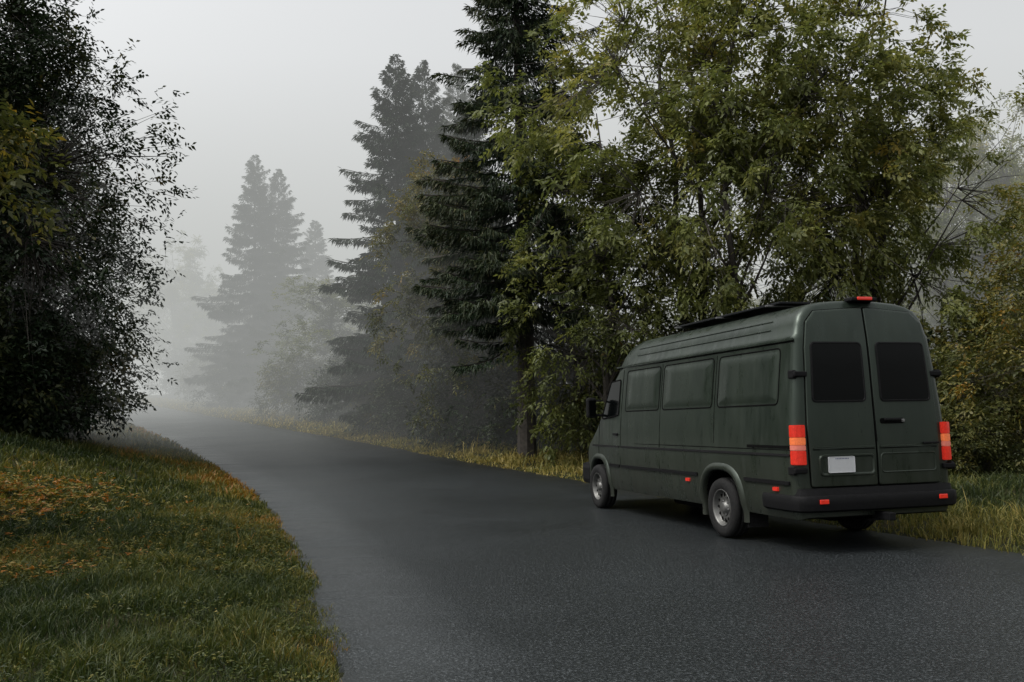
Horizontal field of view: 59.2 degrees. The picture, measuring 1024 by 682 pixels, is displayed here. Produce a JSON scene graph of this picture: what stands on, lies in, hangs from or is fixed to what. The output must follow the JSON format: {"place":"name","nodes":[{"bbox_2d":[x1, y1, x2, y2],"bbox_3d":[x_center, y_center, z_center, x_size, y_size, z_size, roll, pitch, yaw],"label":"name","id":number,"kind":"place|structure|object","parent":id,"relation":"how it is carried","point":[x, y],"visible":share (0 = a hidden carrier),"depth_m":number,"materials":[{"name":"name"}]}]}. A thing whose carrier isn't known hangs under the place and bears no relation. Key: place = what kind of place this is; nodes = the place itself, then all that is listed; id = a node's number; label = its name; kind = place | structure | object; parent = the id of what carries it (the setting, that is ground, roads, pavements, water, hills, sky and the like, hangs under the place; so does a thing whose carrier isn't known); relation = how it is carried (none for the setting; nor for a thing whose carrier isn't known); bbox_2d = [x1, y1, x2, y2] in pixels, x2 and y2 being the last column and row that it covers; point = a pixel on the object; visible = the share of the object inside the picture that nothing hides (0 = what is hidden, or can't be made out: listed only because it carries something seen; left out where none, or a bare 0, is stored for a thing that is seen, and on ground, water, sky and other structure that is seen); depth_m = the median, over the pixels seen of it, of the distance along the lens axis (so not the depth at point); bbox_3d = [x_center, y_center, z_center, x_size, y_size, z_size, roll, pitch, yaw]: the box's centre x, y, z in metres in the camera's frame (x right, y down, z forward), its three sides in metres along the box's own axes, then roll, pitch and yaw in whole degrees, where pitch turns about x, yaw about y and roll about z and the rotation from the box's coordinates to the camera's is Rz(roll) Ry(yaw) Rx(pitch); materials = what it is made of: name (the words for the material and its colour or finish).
{"place":"outdoors","nodes":[
{"label":"outdoors","id":0,"kind":"place"},
{"bbox_2d":[0,374,1023,681],"bbox_3d":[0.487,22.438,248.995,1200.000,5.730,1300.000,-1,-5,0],"label":"ground","id":1,"kind":"structure","parent":0,"point":[884,524],"depth_m":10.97,"materials":[{"name":"plant"}]},
{"bbox_2d":[0,297,69,436],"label":"shrub","id":2,"kind":"object","parent":1,"relation":"on","point":[25,405],"visible":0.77,"depth_m":22.32,"materials":[{"name":"green plant"}]},
{"bbox_2d":[0,91,75,250],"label":"maple tree","id":3,"kind":"object","parent":1,"relation":"on","point":[6,135],"visible":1,"depth_m":10.06,"materials":[{"name":"green plant"}]},
{"bbox_2d":[2,302,148,437],"bbox_3d":[-13.866,1.010,26.574,5.842,4.471,5.988,1,-6,-25],"label":"shrub","id":4,"kind":"object","parent":1,"relation":"on","point":[131,396],"visible":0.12,"depth_m":26.34,"materials":[{"name":"green plant"}]},
{"bbox_2d":[0,311,156,443],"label":"shrub","id":5,"kind":"object","parent":1,"relation":"on","point":[66,408],"visible":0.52,"depth_m":23.78,"materials":[{"name":"green plant"}]},
{"bbox_2d":[36,308,138,428],"bbox_3d":[-16.004,0.989,30.060,6.260,4.790,6.416,-1,-6,-8],"label":"shrub","id":6,"kind":"object","parent":1,"relation":"on","point":[108,387],"visible":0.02,"depth_m":31.02,"materials":[{"name":"green plant"}]},
{"bbox_2d":[0,0,178,420],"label":"linden tree","id":7,"kind":"object","parent":1,"relation":"on","point":[141,299],"visible":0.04,"depth_m":29.69,"materials":[{"name":"green plant"}]},
{"bbox_2d":[0,0,198,440],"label":"linden tree","id":8,"kind":"object","parent":1,"relation":"on","point":[14,75],"visible":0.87,"depth_m":24.30,"materials":[{"name":"green plant"}]},
{"bbox_2d":[127,260,218,375],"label":"ash tree","id":9,"kind":"object","parent":1,"relation":"on","point":[154,322],"visible":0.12,"depth_m":91.38,"materials":[{"name":"grey plant"}]},
{"bbox_2d":[141,342,207,397],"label":"shrub","id":10,"kind":"object","parent":1,"relation":"on","point":[167,373],"visible":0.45,"depth_m":73.30,"materials":[{"name":"grey plant"}]},
{"bbox_2d":[114,230,238,373],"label":"ash tree","id":11,"kind":"object","parent":1,"relation":"on","point":[173,296],"visible":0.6,"depth_m":79.55,"materials":[{"name":"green plant"}]},
{"bbox_2d":[153,282,251,367],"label":"ash tree","id":12,"kind":"object","parent":1,"relation":"on","point":[214,292],"visible":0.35,"depth_m":77.50,"materials":[{"name":"grey plant"}]},
{"bbox_2d":[187,347,292,408],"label":"shrub","id":13,"kind":"object","parent":1,"relation":"on","point":[229,402],"visible":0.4,"depth_m":54.50,"materials":[{"name":"grey plant"}]},
{"bbox_2d":[184,155,324,408],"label":"spruce tree","id":14,"kind":"object","parent":1,"relation":"on","point":[248,215],"visible":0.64,"depth_m":55.85,"materials":[{"name":"green plant"}]},
{"bbox_2d":[204,169,323,402],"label":"spruce tree","id":15,"kind":"object","parent":1,"relation":"on","point":[281,226],"visible":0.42,"depth_m":57.09,"materials":[{"name":"green plant"}]},
{"bbox_2d":[245,347,328,416],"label":"shrub","id":16,"kind":"object","parent":1,"relation":"on","point":[277,377],"visible":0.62,"depth_m":45.57,"materials":[{"name":"green plant"}]},
{"bbox_2d":[246,273,380,415],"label":"ash tree","id":17,"kind":"object","parent":1,"relation":"on","point":[331,312],"visible":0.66,"depth_m":46.65,"materials":[{"name":"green plant"}]},
{"bbox_2d":[293,220,355,372],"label":"spruce tree","id":18,"kind":"object","parent":1,"relation":"on","point":[319,266],"visible":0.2,"depth_m":62.39,"materials":[{"name":"green plant"}]},
{"bbox_2d":[294,354,357,422],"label":"shrub","id":19,"kind":"object","parent":1,"relation":"on","point":[331,381],"visible":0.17,"depth_m":40.58,"materials":[{"name":"green plant"}]},
{"bbox_2d":[294,53,470,432],"bbox_3d":[-4.308,-3.888,37.192,8.346,16.280,9.011,-1,-5,0],"label":"spruce tree","id":20,"kind":"object","parent":1,"relation":"on","point":[393,116],"visible":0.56,"depth_m":36.45,"materials":[{"name":"green plant"}]},
{"bbox_2d":[342,337,444,436],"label":"shrub","id":21,"kind":"object","parent":1,"relation":"on","point":[387,378],"visible":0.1,"depth_m":33.62,"materials":[{"name":"green plant"}]},
{"bbox_2d":[320,60,470,415],"bbox_3d":[-4.061,-4.072,39.348,8.560,16.768,7.929,1,-6,-24],"label":"spruce tree","id":22,"kind":"object","parent":1,"relation":"on","point":[431,116],"visible":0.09,"depth_m":39.02,"materials":[{"name":"green plant"}]},
{"bbox_2d":[361,360,441,437],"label":"shrub","id":23,"kind":"object","parent":1,"relation":"on","point":[397,410],"visible":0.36,"depth_m":32.56,"materials":[{"name":"green plant"}]},
{"bbox_2d":[359,149,516,443],"bbox_3d":[-2.134,-1.347,30.018,6.005,10.073,5.926,-1,-5,0],"label":"maple tree","id":24,"kind":"object","parent":1,"relation":"on","point":[410,211],"visible":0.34,"depth_m":29.41,"materials":[{"name":"green plant"}]},
{"bbox_2d":[403,352,511,444],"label":"shrub","id":25,"kind":"object","parent":1,"relation":"on","point":[442,409],"visible":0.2,"depth_m":29.50,"materials":[{"name":"green plant"}]},
{"bbox_2d":[425,63,494,342],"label":"spruce tree","id":26,"kind":"object","parent":1,"relation":"on","point":[459,96],"visible":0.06,"depth_m":45.24,"materials":[{"name":"green plant"}]},
{"bbox_2d":[390,105,546,440],"bbox_3d":[-1.273,-2.547,33.156,6.758,13.024,6.260,0,-6,-16],"label":"spruce tree","id":27,"kind":"object","parent":1,"relation":"on","point":[469,137],"visible":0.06,"depth_m":32.51,"materials":[{"name":"green plant"}]},
{"bbox_2d":[404,336,560,448],"bbox_3d":[-0.440,1.593,29.386,5.842,4.471,5.988,-3,-6,21],"label":"shrub","id":28,"kind":"object","parent":1,"relation":"on","point":[485,376],"visible":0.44,"depth_m":28.27,"materials":[{"name":"green plant"}]},
{"bbox_2d":[404,0,636,456],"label":"spruce tree","id":29,"kind":"object","parent":1,"relation":"on","point":[485,203],"visible":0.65,"depth_m":24.92,"materials":[{"name":"green plant"}]},
{"bbox_2d":[41,267,1020,370],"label":"background forest","id":30,"kind":"object","parent":1,"relation":"on","point":[757,302],"visible":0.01,"depth_m":50.27,"materials":[{"name":"green plant"}]},
{"bbox_2d":[475,359,597,451],"bbox_3d":[1.241,2.035,27.346,4.277,3.194,4.173,-3,-6,17],"label":"shrub","id":31,"kind":"object","parent":1,"relation":"on","point":[497,440],"visible":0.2,"depth_m":26.73,"materials":[{"name":"green plant"}]},
{"bbox_2d":[474,323,612,446],"bbox_3d":[1.944,1.405,28.568,6.416,4.791,6.260,-1,-5,0],"label":"shrub","id":32,"kind":"object","parent":1,"relation":"on","point":[509,411],"visible":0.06,"depth_m":27.26,"materials":[{"name":"green plant"}]},
{"bbox_2d":[111,393,1023,553],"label":"grass verge","id":33,"kind":"object","parent":1,"relation":"on","point":[952,518],"depth_m":15.06,"materials":[{"name":"plant"}]},
{"bbox_2d":[529,360,616,459],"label":"shrub","id":34,"kind":"object","parent":1,"relation":"on","point":[585,450],"visible":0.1,"depth_m":23.87,"materials":[{"name":"green plant"}]},
{"bbox_2d":[537,345,632,452],"bbox_3d":[3.549,1.715,25.263,5.008,3.832,5.132,2,-6,-31],"label":"shrub","id":35,"kind":"object","parent":1,"relation":"on","point":[595,425],"visible":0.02,"depth_m":25.07,"materials":[{"name":"green plant"}]},
{"bbox_2d":[493,113,717,465],"bbox_3d":[2.313,-1.270,23.258,5.698,9.367,6.335,-1,-5,0],"label":"maple tree","id":36,"kind":"object","parent":1,"relation":"on","point":[582,189],"visible":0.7,"depth_m":22.45,"materials":[{"name":"green plant"}]},
{"bbox_2d":[583,307,710,425],"bbox_3d":[4.832,1.244,23.554,5.988,4.471,5.842,-3,-6,18],"label":"shrub","id":37,"kind":"object","parent":1,"relation":"on","point":[617,374],"depth_m":23.13,"materials":[{"name":"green plant"}]},
{"bbox_2d":[466,0,981,359],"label":"walnut tree","id":38,"kind":"object","parent":1,"relation":"on","point":[701,98],"visible":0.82,"depth_m":21.30,"materials":[{"name":"green plant"}]},
{"bbox_2d":[653,0,1023,367],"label":"walnut tree","id":39,"kind":"object","parent":1,"relation":"on","point":[880,228],"visible":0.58,"depth_m":22.19,"materials":[{"name":"green plant"}]},
{"bbox_2d":[764,231,948,335],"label":"ash tree","id":40,"kind":"object","parent":1,"relation":"on","point":[885,285],"visible":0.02,"depth_m":43.23,"materials":[{"name":"green plant"}]},
{"bbox_2d":[779,286,997,423],"bbox_3d":[7.646,1.063,21.498,6.260,4.790,6.416,0,-6,-10],"label":"shrub","id":41,"kind":"object","parent":1,"relation":"on","point":[828,298],"depth_m":20.58,"materials":[{"name":"green plant"}]},
{"bbox_2d":[887,116,1023,371],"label":"ash tree","id":42,"kind":"object","parent":1,"relation":"on","point":[945,217],"visible":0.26,"depth_m":38.03,"materials":[{"name":"green plant"}]},
{"bbox_2d":[892,90,1023,359],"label":"ash tree","id":43,"kind":"object","parent":1,"relation":"on","point":[1006,144],"visible":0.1,"depth_m":41.91,"materials":[{"name":"green plant"}]},
{"bbox_2d":[926,296,1023,457],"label":"shrub","id":44,"kind":"object","parent":1,"relation":"on","point":[938,341],"visible":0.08,"depth_m":19.73,"materials":[{"name":"green plant"}]},
{"bbox_2d":[931,319,1023,477],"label":"shrub","id":45,"kind":"object","parent":1,"relation":"on","point":[997,402],"visible":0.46,"depth_m":17.12,"materials":[{"name":"green plant"}]},
{"bbox_2d":[931,281,1023,451],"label":"shrub","id":46,"kind":"object","parent":1,"relation":"on","point":[1016,314],"visible":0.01,"depth_m":22.05,"materials":[{"name":"green plant"}]},
{"bbox_2d":[940,220,1023,475],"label":"hawthorn tree","id":47,"kind":"object","parent":1,"relation":"on","point":[1017,308],"visible":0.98,"depth_m":16.13,"materials":[{"name":"green plant"}]},
{"bbox_2d":[940,393,1023,479],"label":"shrub","id":48,"kind":"object","parent":1,"relation":"on","point":[959,461],"visible":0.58,"depth_m":16.34,"materials":[{"name":"green plant"}]},
{"bbox_2d":[949,139,1023,318],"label":"ash tree","id":49,"kind":"object","parent":1,"relation":"on","point":[996,192],"visible":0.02,"depth_m":45.93,"materials":[{"name":"green plant"}]},
{"bbox_2d":[957,183,1023,447],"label":"hawthorn tree","id":50,"kind":"object","parent":1,"relation":"on","point":[1010,250],"visible":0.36,"depth_m":19.41,"materials":[{"name":"green plant"}]},
{"bbox_2d":[0,0,1023,394],"label":"sky","id":51,"kind":"structure","parent":0,"point":[286,83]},
{"bbox_2d":[102,402,1023,681],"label":"road","id":52,"kind":"structure","parent":0,"point":[430,568],"depth_m":7.69,"materials":[{"name":"asphalt"}]},
{"bbox_2d":[708,477,748,536],"bbox_3d":[2.567,1.960,10.643,0.231,0.696,0.696,0,-5,-16],"label":"wheel rear","id":53,"kind":"object","parent":52,"relation":"on","point":[726,512],"visible":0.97,"depth_m":10.55,"materials":[{"name":"rubber"}]},
{"bbox_2d":[589,301,947,519],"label":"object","id":54,"kind":"object","parent":52,"relation":"on","point":[738,428],"visible":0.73,"depth_m":10.72,"materials":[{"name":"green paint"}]},
{"bbox_2d":[583,462,590,482],"bbox_3d":[2.080,2.234,15.490,1.720,0.360,0.460,0,-5,-16],"label":"front bumper","id":55,"kind":"object","parent":54,"relation":"on","point":[586,472],"visible":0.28,"depth_m":15.23,"materials":[{"name":"black plastic"}]},
{"bbox_2d":[586,398,595,417],"bbox_3d":[1.268,1.072,14.453,0.150,0.320,0.120,0,-5,-16],"label":"mirror housing","id":56,"kind":"object","parent":54,"relation":"attached to","point":[588,415],"visible":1,"depth_m":14.40,"materials":[{"name":"black plastic"}]},
{"bbox_2d":[589,400,595,414],"bbox_3d":[1.286,1.066,14.390,0.110,0.240,0.009,0,-5,-16],"label":"mirror glass","id":57,"kind":"object","parent":56,"relation":"attached to","point":[592,407],"visible":1,"depth_m":14.39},
{"bbox_2d":[590,453,614,495],"bbox_3d":[1.444,2.135,14.518,0.142,0.652,1.084,0,-6,-12],"label":"arch flare front","id":58,"kind":"object","parent":54,"relation":"attached to","point":[595,458],"visible":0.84,"depth_m":14.18,"materials":[{"name":"green paint"}]},
{"bbox_2d":[602,379,620,419],"bbox_3d":[1.555,0.921,14.104,0.073,0.605,0.769,0,-6,-14],"label":"door window","id":59,"kind":"structure","parent":54,"relation":"attached to","point":[612,406],"depth_m":14.03,"materials":[{"name":"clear glass"}]},
{"bbox_2d":[625,366,660,411],"bbox_3d":[1.875,0.701,12.969,0.075,0.615,1.180,0,-5,-16],"label":"blank window","id":60,"kind":"structure","parent":54,"relation":"attached to","point":[643,390],"depth_m":12.93,"materials":[{"name":"green paint"}]},
{"bbox_2d":[620,465,697,475],"bbox_3d":[1.966,1.761,12.350,0.024,0.040,2.440,0,-5,-16],"label":"rub strip","id":61,"kind":"object","parent":54,"relation":"attached to","point":[662,470],"visible":1,"depth_m":12.17,"materials":[{"name":"black plastic"}]},
{"bbox_2d":[662,358,714,409],"bbox_3d":[2.254,0.573,11.633,0.076,0.615,1.410,0,-5,-16],"label":"blank window","id":62,"kind":"structure","parent":54,"relation":"attached to","point":[688,385],"depth_m":11.57,"materials":[{"name":"green paint"}]},
{"bbox_2d":[637,330,770,355],"bbox_3d":[2.349,0.050,11.621,0.018,0.021,3.600,0,-5,-16],"label":"roof bead","id":63,"kind":"object","parent":54,"relation":"on","point":[707,342],"visible":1,"depth_m":11.22,"materials":[{"name":"green paint"}]},
{"bbox_2d":[617,338,792,368],"bbox_3d":[2.279,0.199,11.702,0.033,0.032,4.780,0,-5,-16],"label":"roof gutter","id":64,"kind":"object","parent":54,"relation":"attached to","point":[746,346],"visible":1,"depth_m":11.02,"materials":[{"name":"green paint"}]},
{"bbox_2d":[620,446,789,456],"bbox_3d":[2.241,1.380,11.400,0.020,0.029,4.480,0,-5,-16],"label":"belt moulding rear","id":65,"kind":"object","parent":54,"relation":"attached to","point":[751,453],"visible":1,"depth_m":10.81,"materials":[{"name":"black plastic"}]},
{"bbox_2d":[617,341,792,369],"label":"roof gutter shadow","id":66,"kind":"object","parent":54,"relation":"attached to","point":[719,352],"visible":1,"depth_m":10.81},
{"bbox_2d":[640,321,772,348],"bbox_3d":[2.381,-0.047,11.640,0.020,0.017,3.600,0,-5,-16],"label":"roof bead","id":67,"kind":"object","parent":54,"relation":"on","point":[709,334],"visible":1,"depth_m":11.24,"materials":[{"name":"green paint"}]},
{"bbox_2d":[635,443,789,450],"bbox_3d":[2.105,1.389,12.050,0.081,0.026,5.800,0,-6,-16],"label":"belt crease","id":68,"kind":"object","parent":54,"relation":"on","point":[720,447],"visible":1,"depth_m":10.57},
{"bbox_2d":[699,463,749,522],"bbox_3d":[2.493,1.761,10.641,0.137,0.649,1.080,0,-5,-16],"label":"arch flare rear","id":69,"kind":"object","parent":54,"relation":"attached to","point":[709,469],"visible":0.97,"depth_m":10.62,"materials":[{"name":"green paint"}]},
{"bbox_2d":[676,302,809,326],"bbox_3d":[2.825,-0.308,11.374,0.400,0.028,2.600,0,-5,-16],"label":"solar panel","id":70,"kind":"object","parent":54,"relation":"on","point":[752,312],"visible":0.65,"depth_m":11.05,"materials":[{"name":"glass"}]},
{"bbox_2d":[717,348,780,407],"bbox_3d":[2.659,0.435,10.211,0.075,0.615,1.330,0,-5,-16],"label":"blank window","id":71,"kind":"structure","parent":54,"relation":"attached to","point":[749,379],"depth_m":10.15,"materials":[{"name":"green paint"}]},
{"bbox_2d":[743,477,790,484],"bbox_3d":[2.726,1.503,9.678,0.024,0.041,0.900,0,-5,-16],"label":"rub strip rear","id":72,"kind":"object","parent":54,"relation":"attached to","point":[767,481],"visible":1,"depth_m":9.64,"materials":[{"name":"black plastic"}]},
{"bbox_2d":[747,444,788,448],"bbox_3d":[2.740,1.131,9.681,0.011,0.034,0.830,0,-6,-16],"label":"slide rail","id":73,"kind":"object","parent":54,"relation":"attached to","point":[769,446],"visible":1,"depth_m":9.65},
{"bbox_2d":[765,305,797,307],"bbox_3d":[3.398,-0.390,10.344,1.100,0.022,0.050,0,-5,-16],"label":"roof bar","id":74,"kind":"object","parent":54,"relation":"on","point":[782,306],"visible":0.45,"depth_m":10.23,"materials":[{"name":"metal"}]},
{"bbox_2d":[789,425,804,437],"bbox_3d":[2.914,0.925,9.243,0.129,0.125,0.126,0,-5,-16],"label":"red tail lamp","id":75,"kind":"object","parent":54,"relation":"attached to","point":[795,431],"visible":1,"depth_m":9.20,"materials":[{"name":"plastic"}]},
{"bbox_2d":[789,437,805,444],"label":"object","id":76,"kind":"object","parent":54,"relation":"attached to","point":[798,441],"visible":0.98,"depth_m":9.19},
{"bbox_2d":[790,445,805,450],"bbox_3d":[2.918,1.095,9.225,0.129,0.053,0.126,0,-5,-16],"label":"tail lamp clear","id":77,"kind":"object","parent":54,"relation":"attached to","point":[797,447],"visible":1,"depth_m":9.18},
{"bbox_2d":[790,451,806,464],"bbox_3d":[2.920,1.195,9.215,0.129,0.143,0.127,0,-5,-16],"label":"red tail lamp","id":78,"kind":"object","parent":54,"relation":"attached to","point":[798,457],"visible":0.98,"depth_m":9.17,"materials":[{"name":"plastic"}]},
{"bbox_2d":[793,371,806,376],"bbox_3d":[2.972,0.341,9.322,0.150,0.055,0.050,0,-5,-16],"label":"hinge","id":79,"kind":"object","parent":54,"relation":"attached to","point":[799,373],"visible":1,"depth_m":9.30,"materials":[{"name":"black plastic"}]},
{"bbox_2d":[794,468,807,473],"bbox_3d":[2.932,1.323,9.173,0.150,0.055,0.050,0,-5,-16],"label":"hinge","id":80,"kind":"object","parent":54,"relation":"attached to","point":[800,470],"visible":1,"depth_m":9.15,"materials":[{"name":"black plastic"}]},
{"bbox_2d":[803,308,877,486],"bbox_3d":[3.391,0.566,9.415,0.790,1.872,0.141,0,-5,-16],"label":"door","id":81,"kind":"structure","parent":54,"relation":"attached to","point":[830,424],"depth_m":9.36,"materials":[{"name":"green paint"}]},
{"bbox_2d":[810,341,865,402],"bbox_3d":[3.390,0.321,9.412,0.647,0.640,0.058,0,-6,-15],"label":"window","id":82,"kind":"structure","parent":81,"relation":"attached to","point":[837,371],"depth_m":9.40,"materials":[{"name":"glass"}]},
{"bbox_2d":[813,445,874,448],"bbox_3d":[3.429,1.096,9.306,0.730,0.025,0.022,0,-6,-15],"label":"bead","id":83,"kind":"object","parent":81,"relation":"attached to","point":[866,446],"visible":1,"depth_m":9.29,"materials":[{"name":"green paint"}]},
{"bbox_2d":[819,453,875,476],"bbox_3d":[3.461,1.275,9.292,0.665,0.225,0.027,0,-5,-16],"label":"plate recess","id":84,"kind":"object","parent":81,"relation":"attached to","point":[865,463],"visible":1,"depth_m":9.32,"materials":[{"name":"metal"}]},
{"bbox_2d":[803,307,877,487],"bbox_3d":[3.388,0.567,9.427,0.804,1.886,0.133,0,-5,-16],"label":"door gap","id":85,"kind":"object","parent":54,"relation":"attached to","point":[805,405],"depth_m":9.31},
{"bbox_2d":[762,482,956,512],"bbox_3d":[3.747,1.648,9.625,1.992,0.240,0.732,0,-5,-16],"label":"bumper","id":86,"kind":"object","parent":54,"relation":"attached to","point":[864,498],"visible":0.94,"depth_m":9.28,"materials":[{"name":"black plastic"}]},
{"bbox_2d":[844,297,876,301],"bbox_3d":[3.752,-0.444,9.719,0.320,0.040,0.140,0,-5,-16],"label":"brake light base","id":87,"kind":"object","parent":54,"relation":"on","point":[851,299],"visible":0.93,"depth_m":9.68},
{"bbox_2d":[872,511,895,520],"bbox_3d":[3.836,1.799,9.307,0.080,0.080,0.280,0,-5,-16],"label":"tow hitch","id":88,"kind":"object","parent":54,"relation":"attached to","point":[886,515],"visible":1,"depth_m":9.24,"materials":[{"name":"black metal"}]},
{"bbox_2d":[861,307,939,484],"bbox_3d":[4.167,0.571,9.648,0.804,1.886,0.133,0,-5,-16],"label":"door gap","id":89,"kind":"object","parent":54,"relation":"attached to","point":[872,407],"depth_m":9.50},
{"bbox_2d":[862,308,939,483],"bbox_3d":[4.170,0.570,9.636,0.790,1.872,0.141,0,-5,-16],"label":"door","id":90,"kind":"structure","parent":54,"relation":"attached to","point":[918,425],"depth_m":9.59,"materials":[{"name":"green paint"}]},
{"bbox_2d":[867,346,876,440],"bbox_3d":[3.790,0.551,9.494,0.012,1.000,0.012,0,-9,-16],"label":"seal","id":91,"kind":"object","parent":90,"relation":"attached to","point":[872,393],"visible":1,"depth_m":9.49,"materials":[{"name":"rubber"}]},
{"bbox_2d":[880,418,903,423],"bbox_3d":[4.004,0.839,9.502,0.300,0.060,0.008,0,-5,-16],"label":"handle recess","id":92,"kind":"object","parent":90,"relation":"attached to","point":[882,421],"visible":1,"depth_m":9.49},
{"bbox_2d":[875,342,929,401],"bbox_3d":[4.175,0.325,9.635,0.647,0.640,0.058,0,-6,-17],"label":"window","id":93,"kind":"structure","parent":90,"relation":"attached to","point":[902,371],"depth_m":9.62,"materials":[{"name":"glass"}]},
{"bbox_2d":[880,443,936,446],"bbox_3d":[4.190,1.100,9.521,0.730,0.025,0.022,0,-6,-17],"label":"bead","id":94,"kind":"object","parent":90,"relation":"attached to","point":[900,445],"visible":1,"depth_m":9.51,"materials":[{"name":"green paint"}]},
{"bbox_2d":[881,451,936,472],"bbox_3d":[4.187,1.272,9.501,0.705,0.210,0.013,0,-6,-17],"label":"recess","id":95,"kind":"object","parent":90,"relation":"attached to","point":[908,461],"visible":1,"depth_m":9.50,"materials":[{"name":"green paint"}]},
{"bbox_2d":[939,422,949,433],"bbox_3d":[4.663,0.935,9.739,0.129,0.125,0.126,0,-5,-16],"label":"red tail lamp","id":96,"kind":"object","parent":54,"relation":"attached to","point":[944,428],"visible":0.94,"depth_m":9.68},
{"bbox_2d":[942,446,951,459],"bbox_3d":[4.670,1.204,9.711,0.129,0.143,0.127,0,-5,-16],"label":"red tail lamp","id":97,"kind":"object","parent":54,"relation":"attached to","point":[946,453],"visible":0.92,"depth_m":9.65,"materials":[{"name":"plastic"}]},
{"bbox_3d":[2.948,2.060,12.433,1.300,0.200,5.600,0,-5,-16],"label":"chassis","id":98,"kind":"object","parent":54,"relation":"on","visible":0},
{"bbox_2d":[674,499,702,507],"bbox_3d":[2.715,2.110,12.153,0.700,0.200,1.000,0,-5,-16],"label":"fuel tank","id":99,"kind":"object","parent":98,"relation":"on","point":[688,503],"visible":0.11,"depth_m":12.10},
{"bbox_2d":[748,512,768,527],"bbox_3d":[2.776,1.930,10.184,0.260,0.340,0.015,0,-5,-16],"label":"mud flap","id":100,"kind":"object","parent":98,"relation":"attached to","point":[758,520],"visible":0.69,"depth_m":10.17,"materials":[{"name":"rubber"}]},
{"bbox_2d":[822,516,871,520],"bbox_3d":[3.643,1.864,9.987,0.800,0.160,0.700,0,-5,-16],"label":"spare wheel carrier","id":101,"kind":"object","parent":98,"relation":"on","point":[850,518],"visible":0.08,"depth_m":9.62,"materials":[{"name":"metal"}]},
{"bbox_2d":[837,519,874,529],"bbox_3d":[4.213,1.970,11.110,0.231,0.696,0.696,0,-5,-16],"label":"wheel rear","id":102,"kind":"object","parent":52,"relation":"on","point":[857,524],"visible":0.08,"depth_m":10.93,"materials":[{"name":"rubber"}]},
{"bbox_2d":[590,464,616,507],"bbox_3d":[1.470,2.333,14.503,0.231,0.696,0.696,0,-5,-16],"label":"wheel front","id":103,"kind":"object","parent":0,"point":[600,490],"visible":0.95,"depth_m":14.36,"materials":[{"name":"rubber"}]},
{"bbox_2d":[828,456,855,472],"bbox_3d":[3.388,1.269,9.265,0.310,0.165,0.020,0,-5,-16],"label":"plate","id":104,"kind":"object","parent":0,"point":[838,465],"visible":1,"depth_m":9.26,"materials":[{"name":"white metal"}]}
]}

